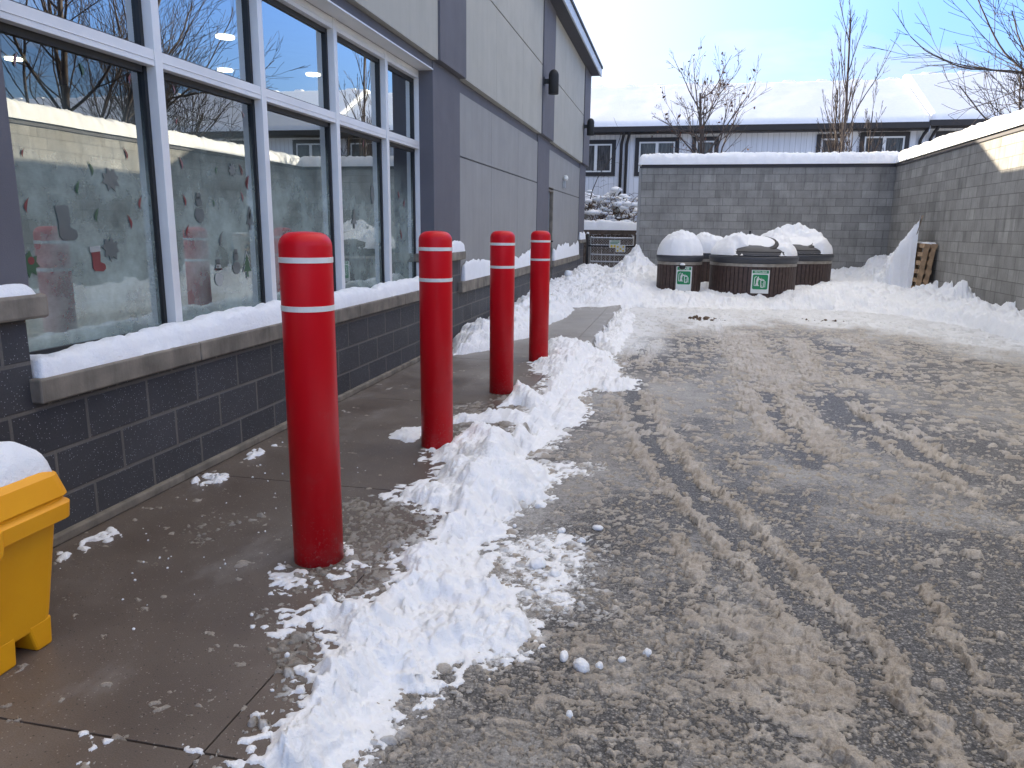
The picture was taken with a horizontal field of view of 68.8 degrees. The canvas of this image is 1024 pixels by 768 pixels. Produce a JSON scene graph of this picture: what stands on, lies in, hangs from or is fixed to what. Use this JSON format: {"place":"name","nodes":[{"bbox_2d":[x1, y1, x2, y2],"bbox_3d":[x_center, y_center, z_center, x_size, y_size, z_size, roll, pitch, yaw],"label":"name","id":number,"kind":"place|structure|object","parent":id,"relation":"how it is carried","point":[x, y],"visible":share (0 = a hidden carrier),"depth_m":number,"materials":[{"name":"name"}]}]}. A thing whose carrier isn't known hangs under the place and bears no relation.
{"place":"outdoors","nodes":[
{"label":"outdoors","id":0,"kind":"place"},
{"bbox_2d":[0,284,35,297],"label":"snow on pier cap","id":1,"kind":"structure","parent":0,"point":[8,290],"depth_m":2.92,"materials":[{"name":"white snow"}]},
{"bbox_2d":[30,276,418,377],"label":"snow on sill","id":2,"kind":"structure","parent":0,"point":[165,336],"depth_m":3.98,"materials":[{"name":"white snow"}]},
{"bbox_2d":[0,306,607,767],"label":"pavement","id":3,"kind":"structure","parent":0,"point":[154,654],"depth_m":2.79,"materials":[{"name":"concrete"}]},
{"bbox_2d":[0,471,69,675],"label":"grit bin","id":4,"kind":"object","parent":3,"relation":"on","point":[35,508],"visible":0.97,"depth_m":2.31,"materials":[{"name":"yellow plastic"}]},
{"bbox_2d":[0,441,51,486],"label":"snow on grit bin","id":5,"kind":"structure","parent":4,"relation":"on","point":[18,461],"depth_m":2.27,"materials":[{"name":"white snow"}]},
{"bbox_2d":[0,0,602,547],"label":"store building","id":6,"kind":"structure","parent":3,"relation":"on","point":[454,120],"depth_m":5.91,"materials":[{"name":"concrete"}]},
{"bbox_2d":[4,56,22,61],"bbox_3d":[-5.461,-3.560,8.196,0.170,0.018,0.170,3,12,12],"label":"ceiling light","id":7,"kind":"object","parent":6,"relation":"attached to","point":[9,58],"visible":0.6,"depth_m":8.17,"materials":[{"name":"white"}]},
{"bbox_2d":[13,52,17,67],"bbox_3d":[-2.099,-1.373,3.165,0.001,0.068,0.031,3,12,12],"label":"window streamer","id":8,"kind":"object","parent":6,"relation":"attached to","point":[14,58],"depth_m":3.16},
{"bbox_2d":[24,197,28,211],"bbox_3d":[-2.112,-0.778,3.257,0.001,0.068,0.030,3,12,12],"label":"window streamer","id":9,"kind":"object","parent":6,"relation":"attached to","point":[25,204],"depth_m":3.25,"materials":[{"name":"paper"}]},
{"bbox_2d":[25,251,39,277],"bbox_3d":[-2.120,-0.525,3.282,0.002,0.120,0.120,3,12,12],"label":"window sticker","id":10,"kind":"object","parent":6,"relation":"attached to","point":[32,264],"depth_m":3.29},
{"bbox_2d":[55,205,77,239],"bbox_3d":[-2.068,-0.749,3.475,0.001,0.160,0.120,3,12,12],"label":"window cutout","id":11,"kind":"object","parent":6,"relation":"attached to","point":[67,231],"depth_m":3.46,"materials":[{"name":"white paper"}]},
{"bbox_2d":[75,180,79,195],"bbox_3d":[-2.047,-0.926,3.529,0.001,0.075,0.034,3,12,12],"label":"window streamer","id":12,"kind":"object","parent":6,"relation":"attached to","point":[77,187],"depth_m":3.52,"materials":[{"name":"green paper"}]},
{"bbox_2d":[0,0,167,354],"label":"window","id":13,"kind":"structure","parent":6,"relation":"in","point":[110,32],"depth_m":3.60,"materials":[{"name":"clear glass"}]},
{"bbox_2d":[89,246,105,270],"bbox_3d":[-2.034,-0.616,3.674,0.002,0.125,0.097,3,12,12],"label":"window sticker","id":14,"kind":"object","parent":6,"relation":"attached to","point":[98,265],"depth_m":3.67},
{"bbox_2d":[101,237,118,261],"bbox_3d":[-2.014,-0.677,3.754,0.001,0.125,0.125,3,12,12],"label":"window cutout","id":15,"kind":"object","parent":6,"relation":"attached to","point":[110,248],"depth_m":3.75,"materials":[{"name":"white paper"}]},
{"bbox_2d":[102,168,118,191],"bbox_3d":[-2.001,-1.019,3.728,0.001,0.117,0.123,3,12,12],"label":"window cutout","id":16,"kind":"object","parent":6,"relation":"attached to","point":[110,178],"depth_m":3.73,"materials":[{"name":"white paper"}]},
{"bbox_2d":[195,192,203,221],"bbox_3d":[-1.852,-1.045,4.431,0.002,0.171,0.090,3,12,12],"label":"window cutout","id":17,"kind":"object","parent":6,"relation":"attached to","point":[199,214],"depth_m":4.43,"materials":[{"name":"white paper"}]},
{"bbox_2d":[141,0,265,322],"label":"window","id":18,"kind":"structure","parent":6,"relation":"in","point":[204,46],"depth_m":4.42,"materials":[{"name":"clear glass"}]},
{"bbox_2d":[215,259,222,285],"bbox_3d":[-1.825,-0.694,4.657,0.002,0.165,0.087,3,12,12],"label":"window sticker","id":19,"kind":"object","parent":6,"relation":"attached to","point":[219,279],"depth_m":4.66,"materials":[{"name":"white paper"}]},
{"bbox_2d":[229,163,235,175],"bbox_3d":[-1.771,-1.357,4.740,0.001,0.085,0.089,3,12,12],"label":"window cutout","id":20,"kind":"object","parent":6,"relation":"attached to","point":[232,169],"depth_m":4.74,"materials":[{"name":"white paper"}]},
{"bbox_2d":[233,249,239,273],"bbox_3d":[-1.782,-0.791,4.835,0.002,0.160,0.084,3,12,12],"label":"window cutout","id":21,"kind":"object","parent":6,"relation":"attached to","point":[236,267],"depth_m":4.83,"materials":[{"name":"white paper"}]},
{"bbox_2d":[243,251,251,277],"bbox_3d":[-1.756,-0.791,4.960,0.002,0.178,0.109,3,12,12],"label":"window sticker","id":22,"kind":"object","parent":6,"relation":"attached to","point":[247,268],"depth_m":4.96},
{"bbox_2d":[246,206,253,229],"bbox_3d":[-1.739,-1.102,4.963,0.001,0.158,0.096,3,12,12],"label":"window cutout","id":23,"kind":"object","parent":6,"relation":"attached to","point":[249,221],"depth_m":4.96,"materials":[{"name":"paper"}]},
{"bbox_2d":[249,0,335,302],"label":"window","id":24,"kind":"structure","parent":6,"relation":"in","point":[289,46],"depth_m":5.35,"materials":[{"name":"clear glass"}]},
{"bbox_2d":[352,209,356,228],"bbox_3d":[-1.385,-1.455,6.566,0.001,0.178,0.109,3,12,12],"label":"window cutout","id":25,"kind":"object","parent":6,"relation":"attached to","point":[354,222],"depth_m":6.57,"materials":[{"name":"white paper"}]},
{"bbox_2d":[327,16,386,290],"bbox_3d":[-1.342,-1.865,6.577,0.105,2.255,1.085,3,12,12],"label":"window","id":26,"kind":"structure","parent":6,"relation":"in","point":[353,59],"depth_m":6.50,"materials":[{"name":"clear glass"}]},
{"bbox_2d":[371,185,373,203],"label":"window cutout","id":27,"kind":"object","parent":6,"relation":"attached to","point":[372,193],"depth_m":6.93,"materials":[{"name":"white paper"}]},
{"bbox_2d":[380,49,420,281],"bbox_3d":[-1.129,-2.065,7.548,0.105,2.255,0.943,3,12,12],"label":"window","id":28,"kind":"structure","parent":6,"relation":"in","point":[399,81],"depth_m":7.57,"materials":[{"name":"glass"}]},
{"bbox_2d":[461,249,530,280],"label":"snow on sill","id":29,"kind":"structure","parent":6,"relation":"on","point":[474,269],"depth_m":9.92,"materials":[{"name":"white snow"}]},
{"bbox_2d":[548,192,552,241],"bbox_3d":[0.734,-2.933,15.579,0.170,2.080,0.620,3,12,12],"label":"door","id":30,"kind":"structure","parent":6,"relation":"in","point":[549,192],"depth_m":15.68,"materials":[{"name":"grey metal"}]},
{"bbox_2d":[544,69,558,94],"bbox_3d":[0.708,-5.432,13.451,0.267,0.420,0.184,3,12,12],"label":"wall lamp","id":31,"kind":"object","parent":6,"relation":"attached to","point":[552,81],"visible":1,"depth_m":13.38,"materials":[{"name":"black metal"}]},
{"bbox_2d":[562,175,567,187],"bbox_3d":[1.207,-4.564,16.863,0.125,0.280,0.120,3,12,12],"label":"wall fitting","id":32,"kind":"object","parent":6,"relation":"attached to","point":[565,177],"depth_m":16.82,"materials":[{"name":"metal"}]},
{"bbox_2d":[552,240,578,260],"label":"snow on sill","id":33,"kind":"structure","parent":6,"relation":"on","point":[565,250],"depth_m":17.51,"materials":[{"name":"white snow"}]},
{"bbox_2d":[584,118,593,135],"bbox_3d":[1.982,-6.615,19.246,0.267,0.420,0.184,3,12,12],"label":"wall lamp","id":34,"kind":"object","parent":6,"relation":"attached to","point":[589,126],"visible":1,"depth_m":19.18,"materials":[{"name":"black metal"}]},
{"bbox_2d":[278,231,343,567],"bbox_3d":[-0.800,0.082,2.997,0.205,1.358,0.205,3,12,12],"label":"bollard","id":35,"kind":"object","parent":3,"relation":"on","point":[305,261],"visible":0.96,"depth_m":2.91,"materials":[{"name":"red plastic"}]},
{"bbox_2d":[418,231,452,448],"bbox_3d":[-0.468,-0.255,4.630,0.205,1.358,0.205,3,12,12],"label":"bollard","id":36,"kind":"object","parent":3,"relation":"on","point":[435,248],"visible":0.97,"depth_m":4.54,"materials":[{"name":"red plastic"}]},
{"bbox_2d":[489,231,514,394],"bbox_3d":[-0.083,-0.577,6.197,0.205,1.358,0.205,3,12,12],"label":"bollard","id":37,"kind":"object","parent":3,"relation":"on","point":[502,262],"visible":0.98,"depth_m":6.11,"materials":[{"name":"red plastic"}]},
{"bbox_2d":[529,231,550,361],"bbox_3d":[0.284,-0.892,7.728,0.205,1.358,0.205,3,12,12],"label":"bollard","id":38,"kind":"object","parent":3,"relation":"on","point":[540,241],"visible":0.98,"depth_m":7.64,"materials":[{"name":"red plastic"}]},
{"bbox_2d":[564,270,571,276],"bbox_3d":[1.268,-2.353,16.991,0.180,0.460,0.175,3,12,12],"label":"snowball","id":39,"kind":"object","parent":3,"relation":"on","point":[567,273],"visible":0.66,"depth_m":16.90,"materials":[{"name":"white"}]},
{"bbox_2d":[452,240,464,251],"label":"snow on pier cap","id":40,"kind":"structure","parent":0,"point":[457,246],"depth_m":8.81,"materials":[{"name":"white snow"}]},
{"bbox_2d":[578,232,585,239],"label":"snow on pier cap","id":41,"kind":"structure","parent":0,"point":[581,236],"depth_m":20.29,"materials":[{"name":"white snow"}]},
{"bbox_2d":[356,307,1023,767],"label":"parking lot","id":42,"kind":"structure","parent":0,"point":[1010,595],"depth_m":3.52,"materials":[{"name":"grey asphalt"}]},
{"bbox_2d":[60,442,651,750],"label":"snow chunks","id":43,"kind":"object","parent":42,"relation":"on","point":[580,664],"visible":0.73,"depth_m":2.64,"materials":[{"name":"white snow"}]},
{"bbox_2d":[0,305,1023,767],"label":"slush","id":44,"kind":"object","parent":42,"relation":"on","point":[788,655],"visible":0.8,"depth_m":3.10,"materials":[{"name":"beige snow"}]},
{"bbox_2d":[56,244,1023,767],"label":"snow bank","id":45,"kind":"structure","parent":42,"relation":"on","point":[444,600],"depth_m":3.54,"materials":[{"name":"white snow"}]},
{"bbox_2d":[914,244,937,285],"bbox_3d":[8.713,-2.409,15.933,0.232,1.156,0.970,3,12,12],"label":"pallet","id":46,"kind":"object","parent":45,"relation":"on","point":[929,263],"visible":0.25,"depth_m":15.45,"materials":[{"name":"brown wood"}]},
{"bbox_2d":[917,242,935,243],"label":"snow on pallet","id":47,"kind":"structure","parent":46,"relation":"on","point":[927,242],"depth_m":15.39,"materials":[{"name":"white snow"}]},
{"bbox_2d":[656,255,703,291],"bbox_3d":[3.518,-2.342,15.768,0.978,1.190,0.978,3,12,12],"label":"waste bin","id":48,"kind":"object","parent":42,"relation":"on","point":[671,274],"visible":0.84,"depth_m":15.38,"materials":[{"name":"black paint"}]},
{"bbox_2d":[657,230,702,255],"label":"snow on bin","id":49,"kind":"structure","parent":48,"relation":"on","point":[682,243],"depth_m":15.32,"materials":[{"name":"white snow"}]},
{"bbox_2d":[679,263,684,268],"bbox_3d":[3.474,-2.402,15.243,0.124,0.130,0.124,3,12,12],"label":"bin lock","id":50,"kind":"object","parent":48,"relation":"attached to","point":[682,266],"visible":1,"depth_m":15.20,"materials":[{"name":"black paint"}]},
{"bbox_2d":[701,253,710,281],"bbox_3d":[4.565,-2.702,17.552,0.978,1.190,0.978,3,12,12],"label":"waste bin","id":51,"kind":"object","parent":42,"relation":"on","point":[705,269],"visible":0.03,"depth_m":17.12,"materials":[{"name":"black paint"}]},
{"bbox_2d":[696,232,722,252],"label":"snow on bin","id":52,"kind":"structure","parent":51,"relation":"on","point":[708,241],"depth_m":17.05,"materials":[{"name":"white snow"}]},
{"bbox_2d":[708,231,798,297],"bbox_3d":[5.039,-2.453,15.672,1.798,1.480,1.798,3,12,12],"label":"waste bin","id":53,"kind":"object","parent":42,"relation":"on","point":[767,270],"visible":0.88,"depth_m":14.96,"materials":[{"name":"black paint"}]},
{"bbox_2d":[711,232,797,255],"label":"snow on bin","id":54,"kind":"structure","parent":53,"relation":"on","point":[729,245],"depth_m":15.19,"materials":[{"name":"white snow"}]},
{"bbox_2d":[688,315,836,321],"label":"mud clods","id":55,"kind":"object","parent":42,"relation":"on","point":[703,318],"visible":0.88,"depth_m":12.48,"materials":[{"name":"brown soil"}]},
{"bbox_2d":[790,236,833,285],"bbox_3d":[6.466,-2.781,17.327,1.798,1.480,1.798,3,12,12],"label":"waste bin","id":56,"kind":"object","parent":42,"relation":"on","point":[814,264],"visible":0.23,"depth_m":16.55,"materials":[{"name":"black paint"}]},
{"bbox_2d":[761,222,832,253],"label":"snow on bin","id":57,"kind":"structure","parent":56,"relation":"on","point":[821,243],"depth_m":16.98,"materials":[{"name":"white snow"}]},
{"bbox_2d":[871,215,920,287],"bbox_3d":[8.479,-2.903,17.225,0.850,1.864,3.100,3,12,12],"label":"snow drift","id":58,"kind":"object","parent":42,"relation":"on","point":[898,267],"visible":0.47,"depth_m":15.86,"materials":[{"name":"white snow"}]},
{"bbox_2d":[916,215,923,234],"bbox_3d":[8.558,-2.795,16.582,0.393,1.820,1.540,3,12,12],"label":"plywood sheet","id":59,"kind":"object","parent":42,"relation":"on","point":[920,222],"visible":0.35,"depth_m":15.68,"materials":[{"name":"wood"}]},
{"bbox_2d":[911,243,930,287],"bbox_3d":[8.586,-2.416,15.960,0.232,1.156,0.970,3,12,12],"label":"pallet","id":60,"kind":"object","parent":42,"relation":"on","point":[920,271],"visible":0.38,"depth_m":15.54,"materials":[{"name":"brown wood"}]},
{"bbox_2d":[573,0,1023,86],"label":"sky","id":61,"kind":"structure","parent":0,"point":[633,40],"materials":[{"name":"blue"}]},
{"label":"ground","id":62,"kind":"structure","parent":0,"visible":0},
{"bbox_2d":[191,305,621,767],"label":"kerb","id":63,"kind":"structure","parent":62,"relation":"on","point":[225,746],"depth_m":2.19,"materials":[{"name":"concrete"}]},
{"bbox_2d":[584,201,594,263],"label":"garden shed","id":64,"kind":"structure","parent":62,"relation":"on","point":[586,216],"depth_m":25.90,"materials":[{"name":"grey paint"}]},
{"bbox_2d":[585,192,594,198],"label":"snow on shed","id":65,"kind":"structure","parent":64,"relation":"on","point":[588,196],"depth_m":25.61,"materials":[{"name":"white snow"}]},
{"bbox_2d":[583,230,635,266],"bbox_3d":[1.188,-4.338,23.984,6.080,1.650,0.140,3,12,12],"label":"board fence","id":66,"kind":"object","parent":62,"relation":"on","point":[615,233],"visible":0.07,"depth_m":23.60,"materials":[{"name":"grey metal"}]},
{"bbox_2d":[584,219,636,229],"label":"snow on fence","id":67,"kind":"structure","parent":66,"relation":"on","point":[601,224],"depth_m":23.41,"materials":[{"name":"white snow"}]},
{"bbox_2d":[586,234,634,266],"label":"chain link gate","id":68,"kind":"structure","parent":62,"relation":"on","point":[590,245],"depth_m":21.89,"materials":[{"name":"grey metal"}]},
{"bbox_2d":[586,232,632,261],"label":"snow on gate","id":69,"kind":"structure","parent":68,"relation":"attached to","point":[606,244],"depth_m":21.85,"materials":[{"name":"white snow"}]},
{"bbox_2d":[609,240,619,247],"bbox_3d":[2.988,-4.071,21.750,0.320,0.220,0.009,3,12,12],"label":"gate sign","id":70,"kind":"object","parent":68,"relation":"attached to","point":[613,243],"visible":1,"depth_m":21.75,"materials":[{"name":"white"}]},
{"bbox_2d":[615,245,624,251],"bbox_3d":[3.150,-3.937,21.727,0.280,0.210,0.010,3,12,12],"label":"gate sign","id":71,"kind":"object","parent":68,"relation":"attached to","point":[620,248],"visible":1,"depth_m":21.72,"materials":[{"name":"yellow"}]},
{"bbox_2d":[584,188,637,257],"bbox_3d":[3.428,-5.323,24.936,4.342,2.304,3.016,3,12,12],"label":"shrub","id":72,"kind":"object","parent":62,"relation":"on","point":[605,216],"visible":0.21,"depth_m":24.54,"materials":[{"name":"plant"}]},
{"bbox_2d":[587,119,623,210],"bbox_3d":[3.046,-7.065,24.186,1.138,2.955,0.307,0,12,-1],"label":"leaning branch","id":73,"kind":"object","parent":72,"relation":"on","point":[602,169],"visible":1,"depth_m":24.25,"materials":[{"name":"brown plant"}]},
{"bbox_2d":[584,186,637,236],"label":"snow on shrub","id":74,"kind":"structure","parent":72,"relation":"in","point":[622,205],"depth_m":24.46,"materials":[{"name":"white snow"}]},
{"bbox_2d":[636,168,641,244],"bbox_3d":[3.449,-4.295,20.446,0.068,3.060,0.380,3,12,12],"label":"wall end post","id":75,"kind":"object","parent":62,"relation":"on","point":[638,207],"depth_m":20.16,"materials":[{"name":"grey paint"}]},
{"bbox_2d":[651,36,769,153],"bbox_3d":[5.796,-6.735,22.697,3.398,6.984,4.096,3,12,12],"label":"birch tree","id":76,"kind":"object","parent":62,"relation":"on","point":[700,113],"visible":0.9,"depth_m":22.20,"materials":[{"name":"brown plant"}]},
{"bbox_2d":[585,122,930,265],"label":"row house","id":77,"kind":"structure","parent":62,"relation":"on","point":[635,143],"depth_m":27.68,"materials":[{"name":"white"}]},
{"bbox_2d":[586,140,615,175],"bbox_3d":[3.221,-8.696,28.806,1.520,1.340,0.049,3,12,12],"label":"window","id":78,"kind":"structure","parent":77,"relation":"in","point":[597,148],"depth_m":28.76,"materials":[{"name":"glass"}]},
{"bbox_2d":[634,137,679,175],"bbox_3d":[5.474,-8.601,28.330,1.630,1.400,0.049,3,12,12],"label":"window","id":79,"kind":"structure","parent":77,"relation":"in","point":[655,145],"depth_m":28.28,"materials":[{"name":"glass"}]},
{"bbox_2d":[692,136,718,153],"bbox_3d":[7.200,-8.511,27.969,0.960,1.410,0.049,3,12,12],"label":"window","id":80,"kind":"structure","parent":77,"relation":"in","point":[711,138],"depth_m":27.87,"materials":[{"name":"white plastic"}]},
{"bbox_2d":[590,77,928,126],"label":"snow on roof","id":81,"kind":"structure","parent":77,"relation":"on","point":[790,102],"depth_m":28.26,"materials":[{"name":"white snow"}]},
{"bbox_2d":[816,134,840,152],"bbox_3d":[11.482,-8.289,27.074,0.940,1.440,0.049,3,12,12],"label":"window","id":82,"kind":"structure","parent":77,"relation":"in","point":[824,145],"depth_m":27.03,"materials":[{"name":"white glass"}]},
{"bbox_2d":[859,132,910,151],"bbox_3d":[13.246,-8.216,26.701,1.630,1.490,0.049,3,12,12],"label":"window","id":83,"kind":"structure","parent":77,"relation":"in","point":[902,140],"depth_m":26.59,"materials":[{"name":"white glass"}]},
{"bbox_2d":[638,163,895,269],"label":"block wall","id":84,"kind":"structure","parent":62,"relation":"on","point":[845,210],"depth_m":19.43,"materials":[{"name":"grey concrete"}]},
{"bbox_2d":[638,151,907,165],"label":"snow on wall","id":85,"kind":"structure","parent":84,"relation":"on","point":[850,157],"depth_m":19.23,"materials":[{"name":"white snow"}]},
{"bbox_2d":[816,65,896,151],"bbox_3d":[9.964,-6.114,21.958,2.233,6.163,1.211,3,12,12],"label":"upright tree","id":86,"kind":"object","parent":62,"relation":"on","point":[863,142],"visible":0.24,"depth_m":21.76,"materials":[{"name":"brown plant"}]},
{"bbox_2d":[816,0,899,152],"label":"upright tree","id":87,"kind":"object","parent":62,"relation":"on","point":[843,135],"visible":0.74,"depth_m":21.20,"materials":[{"name":"brown plant"}]},
{"bbox_2d":[864,0,1023,128],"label":"bare tree","id":88,"kind":"object","parent":62,"relation":"on","point":[972,67],"visible":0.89,"depth_m":14.90,"materials":[{"name":"brown plant"}]},
{"bbox_2d":[923,119,985,142],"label":"row house","id":89,"kind":"structure","parent":62,"relation":"on","point":[940,128],"depth_m":25.73,"materials":[{"name":"white"}]},
{"bbox_2d":[935,131,957,138],"bbox_3d":[15.637,-8.129,26.194,1.580,1.400,0.049,3,12,12],"label":"window","id":90,"kind":"structure","parent":89,"relation":"in","point":[939,133],"depth_m":26.16,"materials":[{"name":"white plastic"}]},
{"bbox_2d":[903,69,1023,132],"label":"snow on roof","id":91,"kind":"structure","parent":89,"relation":"on","point":[931,97],"depth_m":27.01,"materials":[{"name":"white snow"}]},
{"bbox_2d":[886,125,1023,310],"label":"block wall","id":92,"kind":"structure","parent":62,"relation":"on","point":[966,199],"depth_m":13.71,"materials":[{"name":"grey concrete"}]},
{"bbox_2d":[895,108,1023,162],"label":"snow on wall","id":93,"kind":"structure","parent":92,"relation":"on","point":[996,124],"depth_m":14.12,"materials":[{"name":"white snow"}]},
{"bbox_2d":[948,0,1023,120],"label":"bare tree","id":94,"kind":"object","parent":62,"relation":"on","point":[1015,87],"visible":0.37,"depth_m":16.74,"materials":[{"name":"brown plant"}]}
]}

